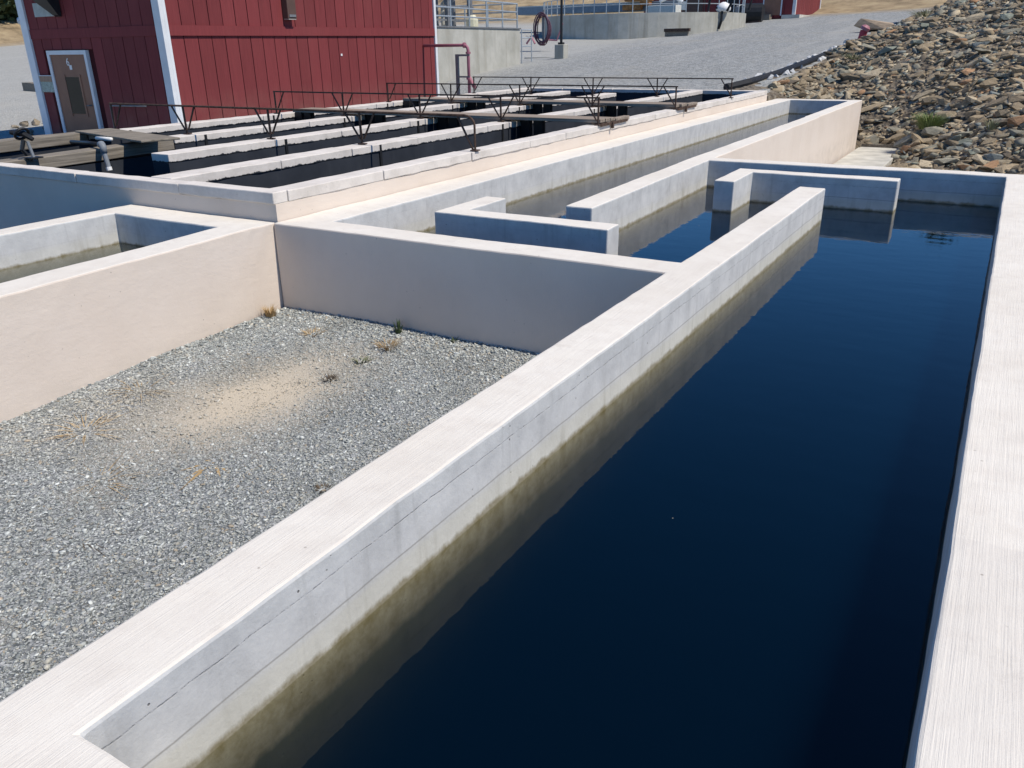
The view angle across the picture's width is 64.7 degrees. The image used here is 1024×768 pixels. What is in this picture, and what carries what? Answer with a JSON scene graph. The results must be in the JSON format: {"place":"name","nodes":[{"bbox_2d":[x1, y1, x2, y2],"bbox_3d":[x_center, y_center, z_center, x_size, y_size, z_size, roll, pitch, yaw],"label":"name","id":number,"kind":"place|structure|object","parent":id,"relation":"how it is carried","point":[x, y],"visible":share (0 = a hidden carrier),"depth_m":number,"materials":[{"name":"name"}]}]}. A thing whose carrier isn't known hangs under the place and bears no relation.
{"place":"outdoors","nodes":[
{"label":"outdoors","id":0,"kind":"place"},
{"bbox_2d":[22,82,35,91],"bbox_3d":[-21.555,-13.600,37.131,3.239,0.471,0.510,17,29,36],"label":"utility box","id":1,"kind":"object","parent":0,"point":[27,86],"visible":0.21,"depth_m":37.51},
{"bbox_2d":[0,308,536,699],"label":"gravel bed","id":2,"kind":"object","parent":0,"point":[289,399],"visible":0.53,"depth_m":5.42,"materials":[{"name":"gravel"}]},
{"bbox_2d":[28,409,134,447],"bbox_3d":[-3.100,0.312,5.867,0.746,0.041,0.774,-6,23,-13],"label":"dry weed","id":3,"kind":"object","parent":2,"relation":"on","point":[84,426],"visible":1,"depth_m":5.86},
{"bbox_2d":[48,529,143,557],"bbox_3d":[-2.379,0.883,4.570,0.621,0.017,0.392,1,23,3],"label":"dry weed","id":4,"kind":"object","parent":2,"relation":"on","point":[96,544],"visible":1,"depth_m":4.51,"materials":[{"name":"brown plant"}]},
{"bbox_2d":[68,457,143,498],"bbox_3d":[-2.605,0.590,5.233,0.594,0.025,0.607,1,23,4],"label":"dry weed","id":5,"kind":"object","parent":2,"relation":"on","point":[111,479],"visible":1,"depth_m":5.21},
{"bbox_2d":[99,374,175,408],"bbox_3d":[-3.008,0.039,6.476,0.750,0.041,0.763,-18,28,-35],"label":"dry weed","id":6,"kind":"object","parent":2,"relation":"on","point":[132,390],"visible":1,"depth_m":6.42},
{"bbox_2d":[180,460,226,489],"bbox_3d":[-1.988,0.520,5.396,0.441,0.014,0.725,-8,24,-17],"label":"dry weed","id":7,"kind":"object","parent":2,"relation":"on","point":[200,472],"visible":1,"depth_m":5.26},
{"bbox_2d":[259,304,278,317],"bbox_3d":[-2.413,-0.729,8.050,0.240,0.131,0.219,12,26,28],"label":"dry weed","id":8,"kind":"object","parent":2,"relation":"on","point":[270,313],"visible":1,"depth_m":8.04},
{"bbox_2d":[370,337,405,350],"bbox_3d":[-1.110,-0.354,7.252,0.337,0.088,0.364,-2,23,-3],"label":"dry weed","id":9,"kind":"object","parent":2,"relation":"on","point":[386,348],"visible":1,"depth_m":7.28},
{"bbox_2d":[392,319,402,333],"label":"green weed","id":10,"kind":"object","parent":2,"relation":"on","point":[397,330],"visible":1,"depth_m":7.50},
{"bbox_2d":[0,0,946,138],"bbox_3d":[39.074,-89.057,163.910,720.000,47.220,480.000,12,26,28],"label":"ground","id":11,"kind":"structure","parent":0,"point":[749,50],"depth_m":41.63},
{"bbox_2d":[0,0,15,22],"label":"oak tree","id":12,"kind":"object","parent":11,"relation":"on","point":[7,4],"visible":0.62,"depth_m":81.81,"materials":[{"name":"green plant"}]},
{"bbox_2d":[0,0,17,20],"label":"oak tree","id":13,"kind":"object","parent":11,"relation":"on","point":[12,11],"visible":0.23,"depth_m":83.27,"materials":[{"name":"green plant"}]},
{"bbox_2d":[0,205,284,422],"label":"concrete pond","id":14,"kind":"structure","parent":11,"relation":"on","point":[86,299],"depth_m":7.06,"materials":[{"name":"concrete"}]},
{"bbox_2d":[15,0,439,134],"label":"red barn","id":15,"kind":"structure","parent":11,"relation":"on","point":[89,60],"depth_m":20.93,"materials":[{"name":"paint"}]},
{"bbox_2d":[50,54,98,131],"bbox_3d":[-11.363,-7.455,21.111,1.470,2.140,0.062,12,26,28],"label":"door","id":16,"kind":"structure","parent":15,"relation":"in","point":[76,122],"depth_m":21.02,"materials":[{"name":"brown paint"}]},
{"bbox_2d":[0,87,766,228],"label":"settling tank","id":17,"kind":"object","parent":11,"relation":"on","point":[300,165],"visible":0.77,"depth_m":11.81,"materials":[{"name":"beige paint"}]},
{"bbox_2d":[0,132,88,152],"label":"timber beam","id":18,"kind":"structure","parent":17,"relation":"on","point":[38,141],"depth_m":13.30,"materials":[{"name":"wood"}]},
{"bbox_2d":[0,140,174,167],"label":"timber beam","id":19,"kind":"structure","parent":17,"relation":"on","point":[77,156],"depth_m":12.04,"materials":[{"name":"wood"}]},
{"bbox_2d":[9,127,43,160],"bbox_3d":[-6.749,-3.325,11.193,0.318,0.451,0.245,12,26,28],"label":"valve","id":20,"kind":"object","parent":19,"relation":"on","point":[21,132],"visible":1,"depth_m":11.14,"materials":[{"name":"grey metal"}]},
{"bbox_2d":[69,136,112,170],"bbox_3d":[-6.383,-3.624,12.580,0.467,0.427,1.546,-20,30,-39],"label":"drain pipe","id":21,"kind":"object","parent":19,"relation":"attached to","point":[101,145],"visible":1,"depth_m":12.04,"materials":[{"name":"grey plastic"}]},
{"bbox_2d":[75,128,179,142],"bbox_3d":[-6.303,-4.052,13.136,0.615,0.066,2.960,-21,30,-39],"label":"wide board","id":22,"kind":"object","parent":17,"relation":"on","point":[135,136],"visible":0.98,"depth_m":12.85,"materials":[{"name":"wood"}]},
{"bbox_2d":[109,102,479,150],"bbox_3d":[-3.810,-4.069,12.609,7.780,0.466,0.100,12,26,28],"label":"railing","id":23,"kind":"object","parent":17,"relation":"on","point":[360,137],"visible":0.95,"depth_m":12.29,"materials":[{"name":"metal"}]},
{"bbox_2d":[273,91,600,125],"bbox_3d":[-1.822,-5.408,15.724,7.780,0.464,0.100,12,26,28],"label":"railing","id":24,"kind":"object","parent":17,"relation":"on","point":[499,96],"visible":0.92,"depth_m":15.36,"materials":[{"name":"metal"}]},
{"bbox_2d":[293,107,628,127],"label":"walkway","id":25,"kind":"structure","parent":17,"relation":"on","point":[611,121],"depth_m":15.02,"materials":[{"name":"brown metal"}]},
{"bbox_2d":[386,83,677,109],"bbox_3d":[0.151,-6.738,18.814,7.780,0.464,0.100,12,26,28],"label":"railing","id":26,"kind":"object","parent":17,"relation":"on","point":[519,101],"visible":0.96,"depth_m":18.57,"materials":[{"name":"metal"}]},
{"bbox_2d":[403,97,697,111],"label":"walkway","id":27,"kind":"structure","parent":17,"relation":"on","point":[685,106],"depth_m":18.49,"materials":[{"name":"brown metal"}]},
{"bbox_2d":[472,76,733,97],"bbox_3d":[2.185,-8.108,21.999,7.780,0.464,0.100,12,26,28],"label":"railing","id":28,"kind":"object","parent":17,"relation":"on","point":[656,91],"visible":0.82,"depth_m":21.76,"materials":[{"name":"metal"}]},
{"bbox_2d":[423,42,475,93],"bbox_3d":[-2.042,-10.048,26.704,2.096,2.282,0.263,12,26,28],"label":"purple pipe","id":29,"kind":"object","parent":11,"relation":"on","point":[467,54],"visible":0.78,"depth_m":26.34,"materials":[{"name":"metal"}]},
{"bbox_2d":[437,26,520,82],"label":"concrete platform","id":30,"kind":"structure","parent":11,"relation":"on","point":[491,48],"depth_m":37.40,"materials":[{"name":"grey concrete"}]},
{"bbox_2d":[435,0,473,25],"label":"filter frame","id":31,"kind":"object","parent":30,"relation":"on","point":[445,21],"visible":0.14,"depth_m":39.79,"materials":[{"name":"grey metal"}]},
{"bbox_2d":[466,15,477,26],"bbox_3d":[-1.951,-17.717,39.563,0.580,0.650,0.580,12,26,28],"label":"water jug","id":32,"kind":"object","parent":30,"relation":"on","point":[473,22],"visible":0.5,"depth_m":39.34,"materials":[{"name":"white plastic"}]},
{"bbox_2d":[436,0,517,27],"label":"guard railing","id":33,"kind":"object","parent":30,"relation":"on","point":[487,13],"visible":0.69,"depth_m":39.13,"materials":[{"name":"metal"}]},
{"bbox_2d":[0,99,1023,767],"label":"concrete basin","id":34,"kind":"object","parent":11,"relation":"on","point":[724,469],"visible":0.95,"depth_m":5.81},
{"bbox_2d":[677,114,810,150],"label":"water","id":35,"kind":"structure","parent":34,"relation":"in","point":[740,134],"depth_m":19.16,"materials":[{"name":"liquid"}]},
{"bbox_2d":[521,29,531,63],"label":"railing","id":36,"kind":"object","parent":11,"relation":"on","point":[526,46],"visible":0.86,"depth_m":41.96,"materials":[{"name":"metal"}]},
{"bbox_2d":[526,10,559,45],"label":"hose rack","id":37,"kind":"object","parent":11,"relation":"on","point":[543,16],"visible":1,"depth_m":49.47,"materials":[{"name":"pink paint"}]},
{"bbox_2d":[555,0,567,58],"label":"lamp pole","id":38,"kind":"object","parent":11,"relation":"on","point":[561,49],"visible":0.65,"depth_m":43.32,"materials":[{"name":"concrete"}]},
{"bbox_2d":[518,0,751,39],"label":"clarifier tank","id":39,"kind":"object","parent":11,"relation":"on","point":[657,18],"visible":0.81,"depth_m":57.45,"materials":[{"name":"concrete"}]},
{"bbox_2d":[716,2,730,11],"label":"plastic sack","id":40,"kind":"object","parent":39,"relation":"on","point":[723,6],"visible":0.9,"depth_m":57.02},
{"bbox_2d":[664,28,690,36],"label":"rusty trough","id":41,"kind":"object","parent":11,"relation":"on","point":[677,32],"visible":0.93,"depth_m":55.33,"materials":[{"name":"metal"}]},
{"bbox_2d":[644,0,820,19],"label":"red shed","id":42,"kind":"structure","parent":11,"relation":"on","point":[782,9],"depth_m":69.53,"materials":[{"name":"paint"}]},
{"bbox_2d":[683,0,702,11],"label":"door","id":43,"kind":"structure","parent":42,"relation":"in","point":[690,7],"depth_m":72.14,"materials":[{"name":"brown metal"}]},
{"bbox_2d":[764,0,780,14],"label":"door","id":44,"kind":"structure","parent":42,"relation":"in","point":[772,7],"depth_m":68.98,"materials":[{"name":"brown paint"}]},
{"bbox_2d":[739,3,764,22],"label":"black barrel","id":45,"kind":"object","parent":11,"relation":"on","point":[755,13],"visible":0.68,"depth_m":65.69,"materials":[{"name":"plastic"}]},
{"bbox_2d":[723,47,836,89],"bbox_3d":[11.490,-12.443,30.962,0.626,1.435,18.042,13,27,30],"label":"drain pipe","id":46,"kind":"object","parent":11,"relation":"on","point":[759,78],"visible":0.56,"depth_m":26.47,"materials":[{"name":"black plastic"}]},
{"bbox_2d":[834,147,898,166],"bbox_3d":[7.149,-4.371,17.875,1.190,0.200,13.940,12,26,28],"label":"concrete pad","id":47,"kind":"object","parent":11,"relation":"on","point":[870,156],"visible":0.24,"depth_m":21.42,"materials":[{"name":"concrete"}]},
{"bbox_2d":[861,144,896,147],"bbox_3d":[10.934,-6.755,23.305,1.600,0.280,0.080,12,26,28],"label":"edge board","id":48,"kind":"object","parent":47,"relation":"attached to","point":[879,145],"visible":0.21,"depth_m":23.38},
{"bbox_2d":[854,18,894,30],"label":"boulder","id":49,"kind":"object","parent":11,"relation":"on","point":[874,25],"visible":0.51,"depth_m":43.89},
{"bbox_2d":[733,0,1023,169],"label":"hillside","id":50,"kind":"structure","parent":0,"point":[771,94],"depth_m":24.72,"materials":[{"name":"stone"}]},
{"bbox_2d":[841,74,859,81],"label":"rock","id":51,"kind":"object","parent":50,"relation":"on","point":[851,77],"visible":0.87,"depth_m":27.49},
{"bbox_2d":[840,52,866,58],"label":"grass clump","id":52,"kind":"object","parent":50,"relation":"on","point":[851,57],"visible":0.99,"depth_m":29.15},
{"bbox_2d":[858,24,869,38],"bbox_3d":[16.516,-16.489,37.891,0.494,0.702,0.411,12,26,28],"label":"marker post","id":53,"kind":"object","parent":50,"relation":"on","point":[865,28],"visible":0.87,"depth_m":37.75,"materials":[{"name":"pink paint"}]},
{"bbox_2d":[864,135,878,143],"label":"rock","id":54,"kind":"object","parent":50,"relation":"on","point":[874,139],"visible":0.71,"depth_m":23.61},
{"bbox_2d":[860,67,883,76],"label":"rock","id":55,"kind":"object","parent":50,"relation":"on","point":[876,72],"visible":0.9,"depth_m":27.00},
{"bbox_2d":[860,102,884,113],"bbox_3d":[11.082,-8.564,25.095,0.989,0.178,0.419,-15,13,23],"label":"rock","id":56,"kind":"object","parent":50,"relation":"on","point":[867,108],"visible":0.66,"depth_m":24.99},
{"bbox_2d":[875,90,885,99],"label":"rock","id":57,"kind":"object","parent":50,"relation":"on","point":[879,95],"visible":0.87,"depth_m":25.21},
{"bbox_2d":[877,46,896,55],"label":"rock","id":58,"kind":"object","parent":50,"relation":"on","point":[887,50],"visible":0.78,"depth_m":28.25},
{"bbox_2d":[769,0,1023,173],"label":"rubble","id":59,"kind":"object","parent":50,"relation":"on","point":[934,40],"visible":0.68,"depth_m":25.48,"materials":[{"name":"stone"}]},
{"bbox_2d":[984,118,1000,129],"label":"grass clump","id":60,"kind":"object","parent":59,"relation":"on","point":[992,124],"visible":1,"depth_m":19.59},
{"bbox_2d":[890,131,905,142],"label":"rock","id":61,"kind":"object","parent":50,"relation":"on","point":[897,136],"visible":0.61,"depth_m":23.19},
{"bbox_2d":[900,145,910,152],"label":"rock","id":62,"kind":"object","parent":50,"relation":"on","point":[904,148],"visible":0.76,"depth_m":21.31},
{"bbox_2d":[894,130,921,147],"bbox_3d":[10.851,-6.662,22.089,0.879,0.274,0.419,-27,6,9],"label":"rock","id":63,"kind":"object","parent":50,"relation":"on","point":[903,141],"visible":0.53,"depth_m":21.98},
{"bbox_2d":[908,139,920,146],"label":"rock","id":64,"kind":"object","parent":50,"relation":"on","point":[915,143],"visible":0.58,"depth_m":21.32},
{"bbox_2d":[908,71,924,78],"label":"rock","id":65,"kind":"object","parent":50,"relation":"on","point":[916,74],"visible":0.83,"depth_m":25.36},
{"bbox_2d":[910,40,923,44],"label":"rock","id":66,"kind":"object","parent":50,"relation":"on","point":[914,42],"visible":0.58,"depth_m":27.57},
{"bbox_2d":[911,133,924,143],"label":"rock","id":67,"kind":"object","parent":50,"relation":"on","point":[914,136],"visible":0.46,"depth_m":21.39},
{"bbox_2d":[905,8,932,16],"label":"grass clump","id":68,"kind":"object","parent":50,"relation":"on","point":[922,12],"visible":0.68,"depth_m":31.76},
{"bbox_2d":[910,89,935,100],"bbox_3d":[12.351,-8.633,24.231,0.692,0.220,0.329,-20,26,20],"label":"rock","id":69,"kind":"object","parent":50,"relation":"on","point":[923,94],"visible":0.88,"depth_m":24.13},
{"bbox_2d":[919,159,933,168],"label":"rock","id":70,"kind":"object","parent":50,"relation":"on","point":[925,164],"visible":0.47,"depth_m":19.39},
{"bbox_2d":[908,111,948,129],"bbox_3d":[11.237,-7.088,21.715,1.345,0.462,1.337,12,26,28],"label":"grass clump","id":71,"kind":"object","parent":50,"relation":"on","point":[925,121],"visible":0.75,"depth_m":21.52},
{"bbox_2d":[921,16,938,22],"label":"rock","id":72,"kind":"object","parent":50,"relation":"on","point":[930,19],"visible":0.76,"depth_m":29.25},
{"bbox_2d":[924,72,939,83],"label":"rock","id":73,"kind":"object","parent":50,"relation":"on","point":[930,78],"visible":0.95,"depth_m":24.61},
{"bbox_2d":[924,147,940,155],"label":"rock","id":74,"kind":"object","parent":50,"relation":"on","point":[928,151],"visible":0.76,"depth_m":20.18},
{"bbox_2d":[921,126,945,136],"bbox_3d":[11.253,-6.649,21.315,0.859,0.289,0.261,8,24,20],"label":"rock","id":75,"kind":"object","parent":50,"relation":"on","point":[931,131],"visible":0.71,"depth_m":21.28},
{"bbox_2d":[921,95,946,104],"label":"rock","id":76,"kind":"object","parent":50,"relation":"on","point":[927,101],"visible":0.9,"depth_m":23.63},
{"bbox_2d":[920,142,948,154],"bbox_3d":[10.717,-5.942,20.405,0.765,0.205,0.388,-12,40,-4],"label":"rock","id":77,"kind":"object","parent":50,"relation":"on","point":[931,146],"visible":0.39,"depth_m":20.38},
{"bbox_2d":[936,97,949,105],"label":"rock","id":78,"kind":"object","parent":50,"relation":"on","point":[942,101],"visible":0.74,"depth_m":23.07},
{"bbox_2d":[932,158,959,163],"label":"rock","id":79,"kind":"object","parent":50,"relation":"on","point":[946,160],"visible":0.85,"depth_m":19.17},
{"bbox_2d":[938,132,953,139],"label":"rock","id":80,"kind":"object","parent":50,"relation":"on","point":[942,136],"visible":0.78,"depth_m":20.80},
{"bbox_2d":[938,111,956,120],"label":"rock","id":81,"kind":"object","parent":50,"relation":"on","point":[949,113],"visible":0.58,"depth_m":21.93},
{"bbox_2d":[942,134,961,143],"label":"rock","id":82,"kind":"object","parent":50,"relation":"on","point":[956,138],"visible":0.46,"depth_m":20.15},
{"bbox_2d":[944,140,960,145],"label":"rock","id":83,"kind":"object","parent":50,"relation":"on","point":[951,142],"visible":0.6,"depth_m":19.96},
{"bbox_2d":[947,81,962,90],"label":"rock","id":84,"kind":"object","parent":50,"relation":"on","point":[952,84],"visible":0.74,"depth_m":23.35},
{"bbox_2d":[946,31,964,38],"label":"rock","id":85,"kind":"object","parent":50,"relation":"on","point":[953,34],"visible":0.58,"depth_m":26.69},
{"bbox_2d":[956,98,969,108],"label":"rock","id":86,"kind":"object","parent":50,"relation":"on","point":[964,102],"visible":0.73,"depth_m":22.07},
{"bbox_2d":[956,131,972,137],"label":"rock","id":87,"kind":"object","parent":50,"relation":"on","point":[965,134],"visible":0.58,"depth_m":20.18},
{"bbox_2d":[961,68,974,74],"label":"rock","id":88,"kind":"object","parent":50,"relation":"on","point":[966,71],"visible":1,"depth_m":23.68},
{"bbox_2d":[964,110,980,118],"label":"rock","id":89,"kind":"object","parent":50,"relation":"on","point":[968,114],"visible":0.68,"depth_m":21.18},
{"bbox_2d":[965,59,980,67],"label":"rock","id":90,"kind":"object","parent":50,"relation":"on","point":[971,64],"visible":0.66,"depth_m":23.92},
{"bbox_2d":[962,12,987,21],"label":"rock","id":91,"kind":"object","parent":50,"relation":"on","point":[974,17],"visible":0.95,"depth_m":27.59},
{"bbox_2d":[966,115,983,120],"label":"rock","id":92,"kind":"object","parent":50,"relation":"on","point":[973,118],"visible":0.76,"depth_m":20.88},
{"bbox_2d":[969,116,986,130],"bbox_3d":[11.802,-6.560,20.611,0.204,0.644,0.386,52,30,8],"label":"rock","id":93,"kind":"object","parent":50,"relation":"on","point":[980,120],"visible":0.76,"depth_m":20.47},
{"bbox_2d":[972,153,989,164],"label":"rock","id":94,"kind":"object","parent":50,"relation":"on","point":[979,159],"visible":0.76,"depth_m":18.69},
{"bbox_2d":[975,48,992,53],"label":"rock","id":95,"kind":"object","parent":50,"relation":"on","point":[981,51],"visible":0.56,"depth_m":24.41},
{"bbox_2d":[976,37,992,43],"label":"rock","id":96,"kind":"object","parent":50,"relation":"on","point":[985,39],"visible":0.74,"depth_m":25.15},
{"bbox_2d":[977,94,996,101],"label":"rock","id":97,"kind":"object","parent":50,"relation":"on","point":[986,97],"visible":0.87,"depth_m":21.53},
{"bbox_2d":[978,138,996,146],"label":"rock","id":98,"kind":"object","parent":50,"relation":"on","point":[988,141],"visible":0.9,"depth_m":19.15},
{"bbox_2d":[977,160,998,171],"bbox_3d":[10.805,-4.890,18.356,0.614,0.185,0.308,-29,50,-4],"label":"rock","id":99,"kind":"object","parent":50,"relation":"on","point":[993,164],"visible":0.53,"depth_m":18.30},
{"bbox_2d":[979,78,999,88],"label":"rock","id":100,"kind":"object","parent":50,"relation":"on","point":[985,84],"visible":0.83,"depth_m":22.37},
{"bbox_2d":[981,7,999,13],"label":"rock","id":101,"kind":"object","parent":50,"relation":"on","point":[990,10],"visible":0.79,"depth_m":27.40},
{"bbox_2d":[983,153,1003,161],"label":"rock","id":102,"kind":"object","parent":50,"relation":"on","point":[991,157],"visible":0.84,"depth_m":18.52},
{"bbox_2d":[981,95,1007,110],"bbox_3d":[12.561,-7.244,21.104,0.425,0.283,0.865,-26,3,-40],"label":"rock","id":103,"kind":"object","parent":50,"relation":"on","point":[998,102],"visible":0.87,"depth_m":20.93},
{"bbox_2d":[994,73,1007,77],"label":"rock","id":104,"kind":"object","parent":50,"relation":"on","point":[999,75],"visible":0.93,"depth_m":22.42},
{"bbox_2d":[994,133,1009,139],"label":"rock","id":105,"kind":"object","parent":50,"relation":"on","point":[1000,136],"visible":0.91,"depth_m":19.14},
{"bbox_2d":[994,117,1011,126],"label":"rock","id":106,"kind":"object","parent":50,"relation":"on","point":[1003,122],"visible":0.24,"depth_m":19.70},
{"bbox_2d":[995,110,1012,117],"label":"rock","id":107,"kind":"object","parent":50,"relation":"on","point":[1000,113],"visible":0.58,"depth_m":20.14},
{"bbox_2d":[993,163,1018,172],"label":"rock","id":108,"kind":"object","parent":50,"relation":"on","point":[1001,169],"visible":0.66,"depth_m":17.96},
{"bbox_2d":[1000,13,1013,19],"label":"rock","id":109,"kind":"object","parent":50,"relation":"on","point":[1006,16],"visible":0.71,"depth_m":26.21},
{"bbox_2d":[998,28,1020,33],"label":"rock","id":110,"kind":"object","parent":50,"relation":"on","point":[1011,30],"visible":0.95,"depth_m":24.95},
{"bbox_2d":[1007,115,1023,126],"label":"rock","id":111,"kind":"object","parent":50,"relation":"on","point":[1016,121],"visible":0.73,"depth_m":19.31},
{"bbox_2d":[1007,129,1023,135],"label":"rock","id":112,"kind":"object","parent":50,"relation":"on","point":[1013,132],"visible":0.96,"depth_m":18.99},
{"bbox_2d":[1008,95,1023,103],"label":"rock","id":113,"kind":"object","parent":50,"relation":"on","point":[1012,99],"visible":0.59,"depth_m":20.57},
{"bbox_2d":[1008,78,1023,83],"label":"rock","id":114,"kind":"object","parent":50,"relation":"on","point":[1012,80],"visible":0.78,"depth_m":21.70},
{"bbox_2d":[1009,66,1023,73],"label":"rock","id":115,"kind":"object","parent":50,"relation":"on","point":[1016,70],"visible":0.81,"depth_m":22.04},
{"bbox_2d":[1010,102,1023,110],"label":"rock","id":116,"kind":"object","parent":50,"relation":"on","point":[1015,106],"visible":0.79,"depth_m":20.27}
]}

